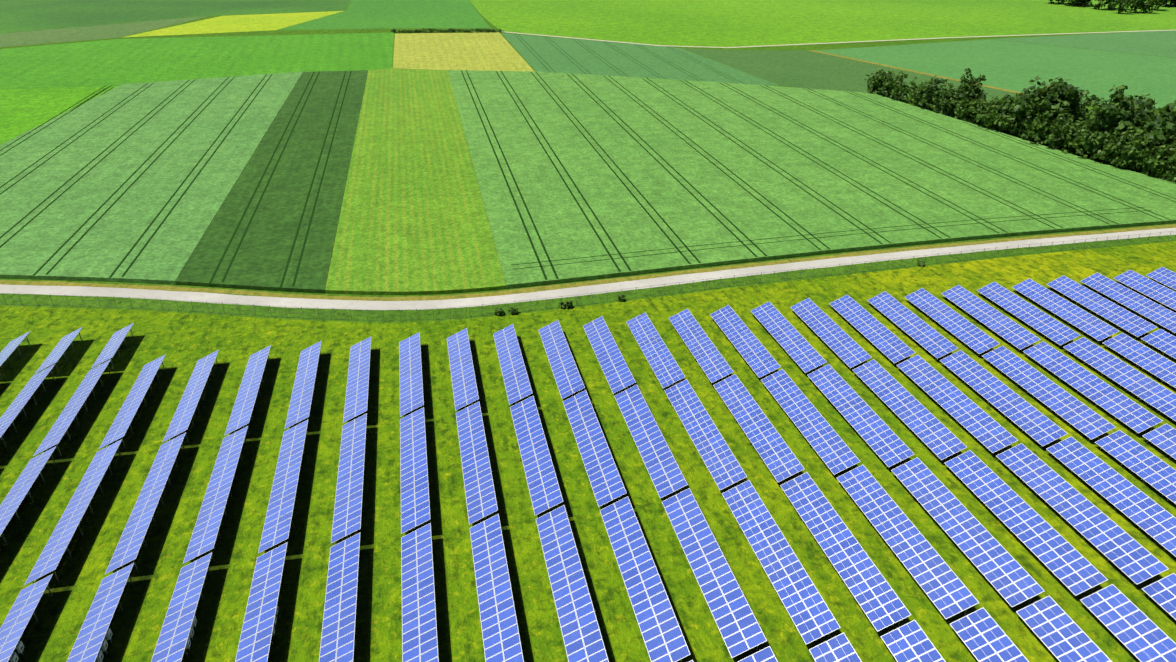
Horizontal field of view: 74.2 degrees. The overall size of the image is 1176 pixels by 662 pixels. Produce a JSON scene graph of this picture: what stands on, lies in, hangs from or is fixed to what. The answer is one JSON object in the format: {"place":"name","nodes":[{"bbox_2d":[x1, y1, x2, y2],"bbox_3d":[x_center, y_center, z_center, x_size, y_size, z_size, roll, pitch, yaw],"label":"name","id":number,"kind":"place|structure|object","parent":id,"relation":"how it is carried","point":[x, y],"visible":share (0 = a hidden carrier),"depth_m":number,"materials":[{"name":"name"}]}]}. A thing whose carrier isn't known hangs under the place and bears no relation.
{"place":"outdoors","nodes":[
{"label":"outdoors","id":0,"kind":"place"},
{"bbox_2d":[0,86,117,144],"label":"crop field","id":1,"kind":"structure","parent":0,"point":[22,111],"depth_m":241.32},
{"bbox_2d":[0,0,349,32],"bbox_3d":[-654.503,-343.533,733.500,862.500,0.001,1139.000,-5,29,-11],"label":"dark field","id":2,"kind":"structure","parent":0,"point":[22,15],"depth_m":463.27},
{"bbox_2d":[279,0,489,29],"bbox_3d":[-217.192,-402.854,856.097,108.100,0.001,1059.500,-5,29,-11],"label":"green field","id":3,"kind":"structure","parent":0,"point":[368,14],"depth_m":451.01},
{"bbox_2d":[0,241,1175,661],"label":"meadow","id":4,"kind":"structure","parent":0,"point":[184,343],"depth_m":86.50,"materials":[{"name":"green plant"}]},
{"bbox_2d":[0,331,29,379],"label":"solar row","id":5,"kind":"object","parent":4,"relation":"on","point":[6,352],"visible":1,"depth_m":106.77,"materials":[{"name":"blue glass"}]},
{"bbox_2d":[0,327,82,447],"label":"solar row","id":6,"kind":"object","parent":4,"relation":"on","point":[18,403],"visible":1,"depth_m":99.14,"materials":[{"name":"blue glass"}]},
{"bbox_2d":[0,323,133,544],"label":"solar row","id":7,"kind":"object","parent":4,"relation":"on","point":[18,492],"visible":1,"depth_m":89.96,"materials":[{"name":"blue glass"}]},
{"bbox_2d":[0,354,165,661],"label":"solar row","id":8,"kind":"object","parent":4,"relation":"on","point":[19,615],"visible":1,"depth_m":76.78,"materials":[{"name":"blue glass"}]},
{"bbox_2d":[67,350,218,661],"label":"solar row","id":9,"kind":"object","parent":4,"relation":"on","point":[91,641],"visible":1,"depth_m":76.10,"materials":[{"name":"blue glass"}]},
{"bbox_2d":[151,345,270,661],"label":"solar row","id":10,"kind":"object","parent":4,"relation":"on","point":[173,644],"visible":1,"depth_m":76.57,"materials":[{"name":"blue glass"}]},
{"bbox_2d":[235,341,321,661],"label":"solar row","id":11,"kind":"object","parent":4,"relation":"on","point":[258,628],"visible":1,"depth_m":77.02,"materials":[{"name":"blue glass"}]},
{"bbox_2d":[319,337,370,661],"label":"solar row","id":12,"kind":"object","parent":4,"relation":"on","point":[338,632],"visible":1,"depth_m":77.44,"materials":[{"name":"blue glass"}]},
{"bbox_2d":[399,332,438,661],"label":"solar row","id":13,"kind":"object","parent":4,"relation":"on","point":[419,634],"visible":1,"depth_m":77.82,"materials":[{"name":"blue glass"}]},
{"bbox_2d":[447,328,523,661],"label":"solar row","id":14,"kind":"object","parent":4,"relation":"on","point":[500,632],"visible":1,"depth_m":77.76,"materials":[{"name":"blue glass"}]},
{"bbox_2d":[508,307,518,313],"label":"bush","id":15,"kind":"object","parent":4,"relation":"on","point":[511,310],"visible":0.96,"depth_m":120.83,"materials":[{"name":"green plant"}]},
{"bbox_2d":[493,324,608,661],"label":"solar row","id":16,"kind":"object","parent":4,"relation":"on","point":[581,633],"visible":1,"depth_m":78.12,"materials":[{"name":"blue glass"}]},
{"bbox_2d":[539,320,693,661],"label":"solar row","id":17,"kind":"object","parent":4,"relation":"on","point":[662,634],"visible":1,"depth_m":78.54,"materials":[{"name":"blue glass"}]},
{"bbox_2d":[583,316,777,661],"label":"solar row","id":18,"kind":"object","parent":4,"relation":"on","point":[668,478],"visible":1,"depth_m":79.12,"materials":[{"name":"blue glass"}]},
{"bbox_2d":[626,312,861,661],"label":"solar row","id":19,"kind":"object","parent":4,"relation":"on","point":[778,559],"visible":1,"depth_m":79.39,"materials":[{"name":"blue glass"}]},
{"bbox_2d":[668,308,945,661],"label":"solar row","id":20,"kind":"object","parent":4,"relation":"on","point":[864,580],"visible":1,"depth_m":79.71,"materials":[{"name":"blue glass"}]},
{"bbox_2d":[710,305,1028,661],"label":"solar row","id":21,"kind":"object","parent":4,"relation":"on","point":[983,636],"visible":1,"depth_m":79.98,"materials":[{"name":"blue glass"}]},
{"bbox_2d":[751,302,1111,661],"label":"solar row","id":22,"kind":"object","parent":4,"relation":"on","point":[1057,630],"visible":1,"depth_m":80.29,"materials":[{"name":"blue glass"}]},
{"bbox_2d":[790,298,1175,661],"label":"solar row","id":23,"kind":"object","parent":4,"relation":"on","point":[1138,633],"visible":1,"depth_m":80.87,"materials":[{"name":"blue glass"}]},
{"bbox_2d":[829,294,1175,619],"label":"solar row","id":24,"kind":"object","parent":4,"relation":"on","point":[1129,556],"visible":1,"depth_m":86.69,"materials":[{"name":"blue glass"}]},
{"bbox_2d":[867,291,1175,556],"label":"solar row","id":25,"kind":"object","parent":4,"relation":"on","point":[1153,519],"visible":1,"depth_m":93.09,"materials":[{"name":"blue glass"}]},
{"bbox_2d":[905,288,1175,503],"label":"solar row","id":26,"kind":"object","parent":4,"relation":"on","point":[1146,465],"visible":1,"depth_m":99.20,"materials":[{"name":"blue glass"}]},
{"bbox_2d":[941,285,1175,459],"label":"solar row","id":27,"kind":"object","parent":4,"relation":"on","point":[1129,412],"visible":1,"depth_m":104.89,"materials":[{"name":"blue glass"}]},
{"bbox_2d":[977,281,1175,420],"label":"solar row","id":28,"kind":"object","parent":4,"relation":"on","point":[1154,394],"visible":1,"depth_m":110.11,"materials":[{"name":"blue glass"}]},
{"bbox_2d":[1012,278,1175,387],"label":"solar row","id":29,"kind":"object","parent":4,"relation":"on","point":[1161,367],"visible":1,"depth_m":115.65,"materials":[{"name":"blue glass"}]},
{"bbox_2d":[1046,275,1175,358],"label":"solar row","id":30,"kind":"object","parent":4,"relation":"on","point":[1134,324],"visible":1,"depth_m":120.60,"materials":[{"name":"blue glass"}]},
{"bbox_2d":[1080,272,1175,334],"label":"solar row","id":31,"kind":"object","parent":4,"relation":"on","point":[1139,304],"visible":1,"depth_m":125.05,"materials":[{"name":"blue glass"}]},
{"bbox_2d":[1113,270,1175,310],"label":"solar row","id":32,"kind":"object","parent":4,"relation":"on","point":[1156,291],"visible":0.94,"depth_m":129.53,"materials":[{"name":"blue glass"}]},
{"bbox_2d":[1146,267,1175,289],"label":"solar row","id":33,"kind":"object","parent":4,"relation":"on","point":[1165,276],"visible":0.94,"depth_m":133.80,"materials":[{"name":"blue glass"}]},
{"bbox_2d":[0,0,1175,322],"bbox_3d":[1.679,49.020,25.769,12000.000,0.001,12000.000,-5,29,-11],"label":"terrain","id":34,"kind":"structure","parent":0,"point":[362,316],"depth_m":131.36,"materials":[{"name":"green plant"}]},
{"bbox_2d":[0,16,207,46],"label":"crop field","id":35,"kind":"structure","parent":34,"relation":"on","point":[67,34],"depth_m":375.83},
{"bbox_2d":[0,72,302,284],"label":"crop field","id":36,"kind":"structure","parent":34,"relation":"on","point":[100,249],"depth_m":177.23,"materials":[{"name":"plant"}]},
{"bbox_2d":[0,74,272,277],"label":"tractor tracks","id":37,"kind":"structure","parent":36,"relation":"on","point":[124,258],"depth_m":181.12,"materials":[{"name":"plant"}]},
{"bbox_2d":[0,32,393,88],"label":"striped field","id":38,"kind":"structure","parent":34,"relation":"on","point":[112,62],"depth_m":318.08,"materials":[{"name":"plant"}]},
{"bbox_2d":[126,11,342,36],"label":"crop field","id":39,"kind":"structure","parent":34,"relation":"on","point":[243,23],"depth_m":413.21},
{"bbox_2d":[175,70,367,293],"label":"crop field","id":40,"kind":"structure","parent":34,"relation":"on","point":[261,258],"depth_m":163.34,"materials":[{"name":"plant"}]},
{"bbox_2d":[209,71,351,287],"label":"tractor tracks","id":41,"kind":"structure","parent":40,"relation":"on","point":[239,245],"depth_m":165.00,"materials":[{"name":"plant"}]},
{"bbox_2d":[325,68,505,294],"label":"crop field","id":42,"kind":"structure","parent":34,"relation":"on","point":[413,219],"depth_m":164.04,"materials":[{"name":"plant"}]},
{"bbox_2d":[393,32,533,70],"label":"field stubble","id":43,"kind":"object","parent":34,"relation":"on","point":[493,51],"visible":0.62,"depth_m":340.02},
{"bbox_2d":[564,300,572,307],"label":"bush","id":44,"kind":"object","parent":34,"relation":"on","point":[568,303],"visible":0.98,"depth_m":122.74,"materials":[{"name":"green plant"}]},
{"bbox_2d":[0,224,1175,300],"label":"grass verge","id":45,"kind":"structure","parent":34,"relation":"on","point":[409,298],"depth_m":129.66,"materials":[{"name":"green plant"}]},
{"bbox_2d":[2,231,1175,320],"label":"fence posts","id":46,"kind":"object","parent":34,"relation":"on","point":[318,313],"visible":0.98,"depth_m":124.30,"materials":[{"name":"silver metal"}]},
{"bbox_2d":[501,33,780,85],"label":"field","id":47,"kind":"structure","parent":34,"relation":"on","point":[553,57],"depth_m":327.50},
{"bbox_2d":[515,34,743,83],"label":"tractor tracks","id":48,"kind":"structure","parent":47,"relation":"on","point":[621,53],"depth_m":328.80,"materials":[{"name":"plant"}]},
{"bbox_2d":[447,70,1175,288],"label":"crop field","id":49,"kind":"structure","parent":34,"relation":"on","point":[566,230],"depth_m":183.48,"materials":[{"name":"plant"}]},
{"bbox_2d":[461,70,1175,279],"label":"tractor tracks","id":50,"kind":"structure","parent":49,"relation":"on","point":[606,249],"depth_m":179.31,"materials":[{"name":"plant"}]},
{"bbox_2d":[469,0,1175,46],"bbox_3d":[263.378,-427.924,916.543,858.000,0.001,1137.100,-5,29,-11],"label":"field","id":51,"kind":"structure","parent":34,"relation":"on","point":[722,23],"depth_m":466.84,"materials":[{"name":"plant"}]},
{"bbox_2d":[1066,0,1081,5],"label":"copse tree","id":52,"kind":"object","parent":51,"relation":"on","point":[1072,1],"visible":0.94,"depth_m":557.12,"materials":[{"name":"green plant"}]},
{"bbox_2d":[1075,0,1091,5],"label":"copse tree","id":53,"kind":"object","parent":51,"relation":"on","point":[1081,4],"visible":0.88,"depth_m":559.65,"materials":[{"name":"green plant"}]},
{"bbox_2d":[1093,0,1111,9],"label":"copse tree","id":54,"kind":"object","parent":51,"relation":"on","point":[1099,4],"visible":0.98,"depth_m":538.90,"materials":[{"name":"green plant"}]},
{"bbox_2d":[1111,0,1132,13],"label":"copse tree","id":55,"kind":"object","parent":51,"relation":"on","point":[1122,3],"visible":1,"depth_m":517.02,"materials":[{"name":"green plant"}]},
{"bbox_2d":[1125,0,1145,11],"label":"copse tree","id":56,"kind":"object","parent":51,"relation":"on","point":[1135,5],"visible":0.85,"depth_m":522.95,"materials":[{"name":"green plant"}]},
{"bbox_2d":[1136,0,1157,12],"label":"copse tree","id":57,"kind":"object","parent":51,"relation":"on","point":[1143,7],"visible":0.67,"depth_m":521.83,"materials":[{"name":"green plant"}]},
{"bbox_2d":[1147,0,1163,9],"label":"copse tree","id":58,"kind":"object","parent":51,"relation":"on","point":[1157,4],"visible":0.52,"depth_m":538.97,"materials":[{"name":"green plant"}]},
{"bbox_2d":[867,69,896,94],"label":"hedge shrub","id":59,"kind":"object","parent":34,"relation":"on","point":[875,81],"visible":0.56,"depth_m":269.68,"materials":[{"name":"green plant"}]},
{"bbox_2d":[878,74,901,96],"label":"hedge shrub","id":60,"kind":"object","parent":34,"relation":"on","point":[889,89],"visible":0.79,"depth_m":266.00,"materials":[{"name":"green plant"}]},
{"bbox_2d":[890,71,915,101],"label":"hedge shrub","id":61,"kind":"object","parent":34,"relation":"on","point":[904,88],"visible":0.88,"depth_m":260.89,"materials":[{"name":"green plant"}]},
{"bbox_2d":[905,77,925,104],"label":"hedge shrub","id":62,"kind":"object","parent":34,"relation":"on","point":[916,87],"visible":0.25,"depth_m":256.70,"materials":[{"name":"green plant"}]},
{"bbox_2d":[810,50,1023,93],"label":"field verge","id":63,"kind":"structure","parent":34,"relation":"on","point":[914,71],"depth_m":315.85,"materials":[{"name":"brown plant"}]},
{"bbox_2d":[910,82,925,106],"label":"hedge shrub","id":64,"kind":"object","parent":34,"relation":"on","point":[915,94],"visible":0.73,"depth_m":253.78,"materials":[{"name":"green plant"}]},
{"bbox_2d":[918,77,948,109],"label":"hedge shrub","id":65,"kind":"object","parent":34,"relation":"on","point":[929,88],"visible":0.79,"depth_m":248.95,"materials":[{"name":"green plant"}]},
{"bbox_2d":[925,89,943,110],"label":"hedge shrub","id":66,"kind":"object","parent":34,"relation":"on","point":[936,92],"visible":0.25,"depth_m":249.16,"materials":[{"name":"green plant"}]},
{"bbox_2d":[931,83,953,113],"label":"hedge shrub","id":67,"kind":"object","parent":34,"relation":"on","point":[950,86],"visible":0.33,"depth_m":244.28,"materials":[{"name":"green plant"}]},
{"bbox_2d":[932,90,965,115],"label":"hedge shrub","id":68,"kind":"object","parent":34,"relation":"on","point":[947,103],"visible":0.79,"depth_m":242.29,"materials":[{"name":"green plant"}]},
{"bbox_2d":[954,97,981,121],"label":"hedge shrub","id":69,"kind":"object","parent":34,"relation":"on","point":[960,113],"visible":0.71,"depth_m":236.74,"materials":[{"name":"green plant"}]},
{"bbox_2d":[952,68,987,116],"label":"hedge shrub","id":70,"kind":"object","parent":34,"relation":"on","point":[964,90],"visible":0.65,"depth_m":239.16,"materials":[{"name":"green plant"}]},
{"bbox_2d":[962,98,988,124],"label":"hedge shrub","id":71,"kind":"object","parent":34,"relation":"on","point":[977,102],"visible":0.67,"depth_m":234.73,"materials":[{"name":"green plant"}]},
{"bbox_2d":[975,102,1003,127],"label":"hedge shrub","id":72,"kind":"object","parent":34,"relation":"on","point":[983,116],"visible":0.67,"depth_m":229.34,"materials":[{"name":"green plant"}]},
{"bbox_2d":[815,39,1175,107],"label":"field","id":73,"kind":"structure","parent":34,"relation":"on","point":[1014,66],"depth_m":333.58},
{"bbox_2d":[985,95,1010,127],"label":"hedge shrub","id":74,"kind":"object","parent":34,"relation":"on","point":[997,100],"visible":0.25,"depth_m":229.55,"materials":[{"name":"green plant"}]},
{"bbox_2d":[984,104,1012,131],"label":"hedge shrub","id":75,"kind":"object","parent":34,"relation":"on","point":[998,116],"visible":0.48,"depth_m":225.48,"materials":[{"name":"green plant"}]},
{"bbox_2d":[999,109,1025,136],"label":"hedge shrub","id":76,"kind":"object","parent":34,"relation":"on","point":[1010,125],"visible":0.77,"depth_m":221.37,"materials":[{"name":"green plant"}]},
{"bbox_2d":[998,86,1037,132],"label":"hedge shrub","id":77,"kind":"object","parent":34,"relation":"on","point":[1009,99],"visible":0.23,"depth_m":223.63,"materials":[{"name":"green plant"}]},
{"bbox_2d":[1019,109,1049,140],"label":"hedge shrub","id":78,"kind":"object","parent":34,"relation":"on","point":[1028,138],"visible":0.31,"depth_m":217.06,"materials":[{"name":"green plant"}]},
{"bbox_2d":[1026,103,1055,144],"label":"hedge shrub","id":79,"kind":"object","parent":34,"relation":"on","point":[1037,130],"visible":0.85,"depth_m":212.75,"materials":[{"name":"green plant"}]},
{"bbox_2d":[1013,75,1087,143],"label":"hedge shrub","id":80,"kind":"object","parent":34,"relation":"on","point":[1054,92],"visible":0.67,"depth_m":213.81,"materials":[{"name":"green plant"}]},
{"bbox_2d":[1041,115,1066,145],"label":"hedge shrub","id":81,"kind":"object","parent":34,"relation":"on","point":[1053,125],"visible":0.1,"depth_m":213.40,"materials":[{"name":"green plant"}]},
{"bbox_2d":[1044,115,1078,150],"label":"hedge shrub","id":82,"kind":"object","parent":34,"relation":"on","point":[1064,129],"visible":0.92,"depth_m":207.70,"materials":[{"name":"green plant"}]},
{"bbox_2d":[1046,90,1098,142],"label":"belt tree","id":83,"kind":"object","parent":34,"relation":"on","point":[1082,111],"visible":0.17,"depth_m":212.48,"materials":[{"name":"green plant"}]},
{"bbox_2d":[1061,121,1097,157],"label":"hedge shrub","id":84,"kind":"object","parent":34,"relation":"on","point":[1076,134],"visible":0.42,"depth_m":204.06,"materials":[{"name":"green plant"}]},
{"bbox_2d":[1073,124,1106,160],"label":"hedge shrub","id":85,"kind":"object","parent":34,"relation":"on","point":[1089,134],"visible":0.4,"depth_m":200.58,"materials":[{"name":"green plant"}]},
{"bbox_2d":[1086,126,1127,165],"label":"hedge shrub","id":86,"kind":"object","parent":34,"relation":"on","point":[1098,141],"visible":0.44,"depth_m":196.80,"materials":[{"name":"green plant"}]},
{"bbox_2d":[1093,130,1126,164],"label":"hedge shrub","id":87,"kind":"object","parent":34,"relation":"on","point":[1108,160],"visible":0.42,"depth_m":195.72,"materials":[{"name":"green plant"}]},
{"bbox_2d":[1076,92,1147,142],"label":"belt tree","id":88,"kind":"object","parent":34,"relation":"on","point":[1122,116],"visible":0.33,"depth_m":196.07,"materials":[{"name":"green plant"}]},
{"bbox_2d":[1079,85,1149,159],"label":"hedge shrub","id":89,"kind":"object","parent":34,"relation":"on","point":[1109,110],"visible":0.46,"depth_m":196.29,"materials":[{"name":"green plant"}]},
{"bbox_2d":[1111,137,1141,170],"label":"hedge shrub","id":90,"kind":"object","parent":34,"relation":"on","point":[1118,149],"visible":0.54,"depth_m":192.50,"materials":[{"name":"green plant"}]},
{"bbox_2d":[1111,126,1157,172],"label":"hedge shrub","id":91,"kind":"object","parent":34,"relation":"on","point":[1135,145],"visible":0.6,"depth_m":191.26,"materials":[{"name":"green plant"}]},
{"bbox_2d":[1108,93,1161,121],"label":"belt tree","id":92,"kind":"object","parent":34,"relation":"on","point":[1150,111],"visible":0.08,"depth_m":200.09,"materials":[{"name":"green plant"}]},
{"bbox_2d":[1112,137,1158,170],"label":"hedge shrub","id":93,"kind":"object","parent":34,"relation":"on","point":[1132,168],"visible":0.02,"depth_m":192.90,"materials":[{"name":"green plant"}]},
{"bbox_2d":[1129,138,1169,174],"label":"hedge shrub","id":94,"kind":"object","parent":34,"relation":"on","point":[1145,155],"visible":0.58,"depth_m":187.99,"materials":[{"name":"green plant"}]},
{"bbox_2d":[1133,133,1169,173],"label":"hedge shrub","id":95,"kind":"object","parent":34,"relation":"on","point":[1152,140],"visible":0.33,"depth_m":187.08,"materials":[{"name":"green plant"}]},
{"bbox_2d":[1133,99,1175,170],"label":"belt tree","id":96,"kind":"object","parent":34,"relation":"on","point":[1164,111],"visible":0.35,"depth_m":187.83,"materials":[{"name":"green plant"}]},
{"bbox_2d":[1142,152,1175,179],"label":"hedge shrub","id":97,"kind":"object","parent":34,"relation":"on","point":[1160,171],"visible":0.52,"depth_m":186.04,"materials":[{"name":"green plant"}]},
{"bbox_2d":[1150,142,1175,178],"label":"hedge shrub","id":98,"kind":"object","parent":34,"relation":"on","point":[1164,146],"visible":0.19,"depth_m":185.54,"materials":[{"name":"green plant"}]},
{"bbox_2d":[1152,122,1175,151],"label":"hedge shrub","id":99,"kind":"object","parent":34,"relation":"on","point":[1159,134],"visible":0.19,"depth_m":186.32,"materials":[{"name":"green plant"}]},
{"bbox_2d":[1156,127,1175,154],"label":"hedge shrub","id":100,"kind":"object","parent":34,"relation":"on","point":[1171,136],"visible":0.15,"depth_m":185.13,"materials":[{"name":"green plant"}]},
{"bbox_2d":[1158,148,1175,181],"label":"hedge shrub","id":101,"kind":"object","parent":34,"relation":"on","point":[1171,169],"visible":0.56,"depth_m":184.01,"materials":[{"name":"green plant"}]},
{"bbox_2d":[1164,149,1175,179],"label":"hedge shrub","id":102,"kind":"object","parent":34,"relation":"on","point":[1170,165],"visible":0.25,"depth_m":184.42,"materials":[{"name":"green plant"}]},
{"bbox_2d":[0,228,1175,309],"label":"farm track","id":103,"kind":"structure","parent":0,"point":[315,303],"depth_m":127.35,"materials":[{"name":"gravel"}]},
{"bbox_2d":[502,30,1172,47],"bbox_3d":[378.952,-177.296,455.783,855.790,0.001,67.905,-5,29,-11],"label":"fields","id":104,"kind":"structure","parent":0,"point":[834,42],"depth_m":390.76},
{"bbox_2d":[683,48,1031,101],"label":"grey green field","id":105,"kind":"structure","parent":0,"point":[803,69],"depth_m":315.57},
{"bbox_2d":[994,30,1175,57],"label":"field","id":106,"kind":"structure","parent":0,"point":[1158,43],"depth_m":398.87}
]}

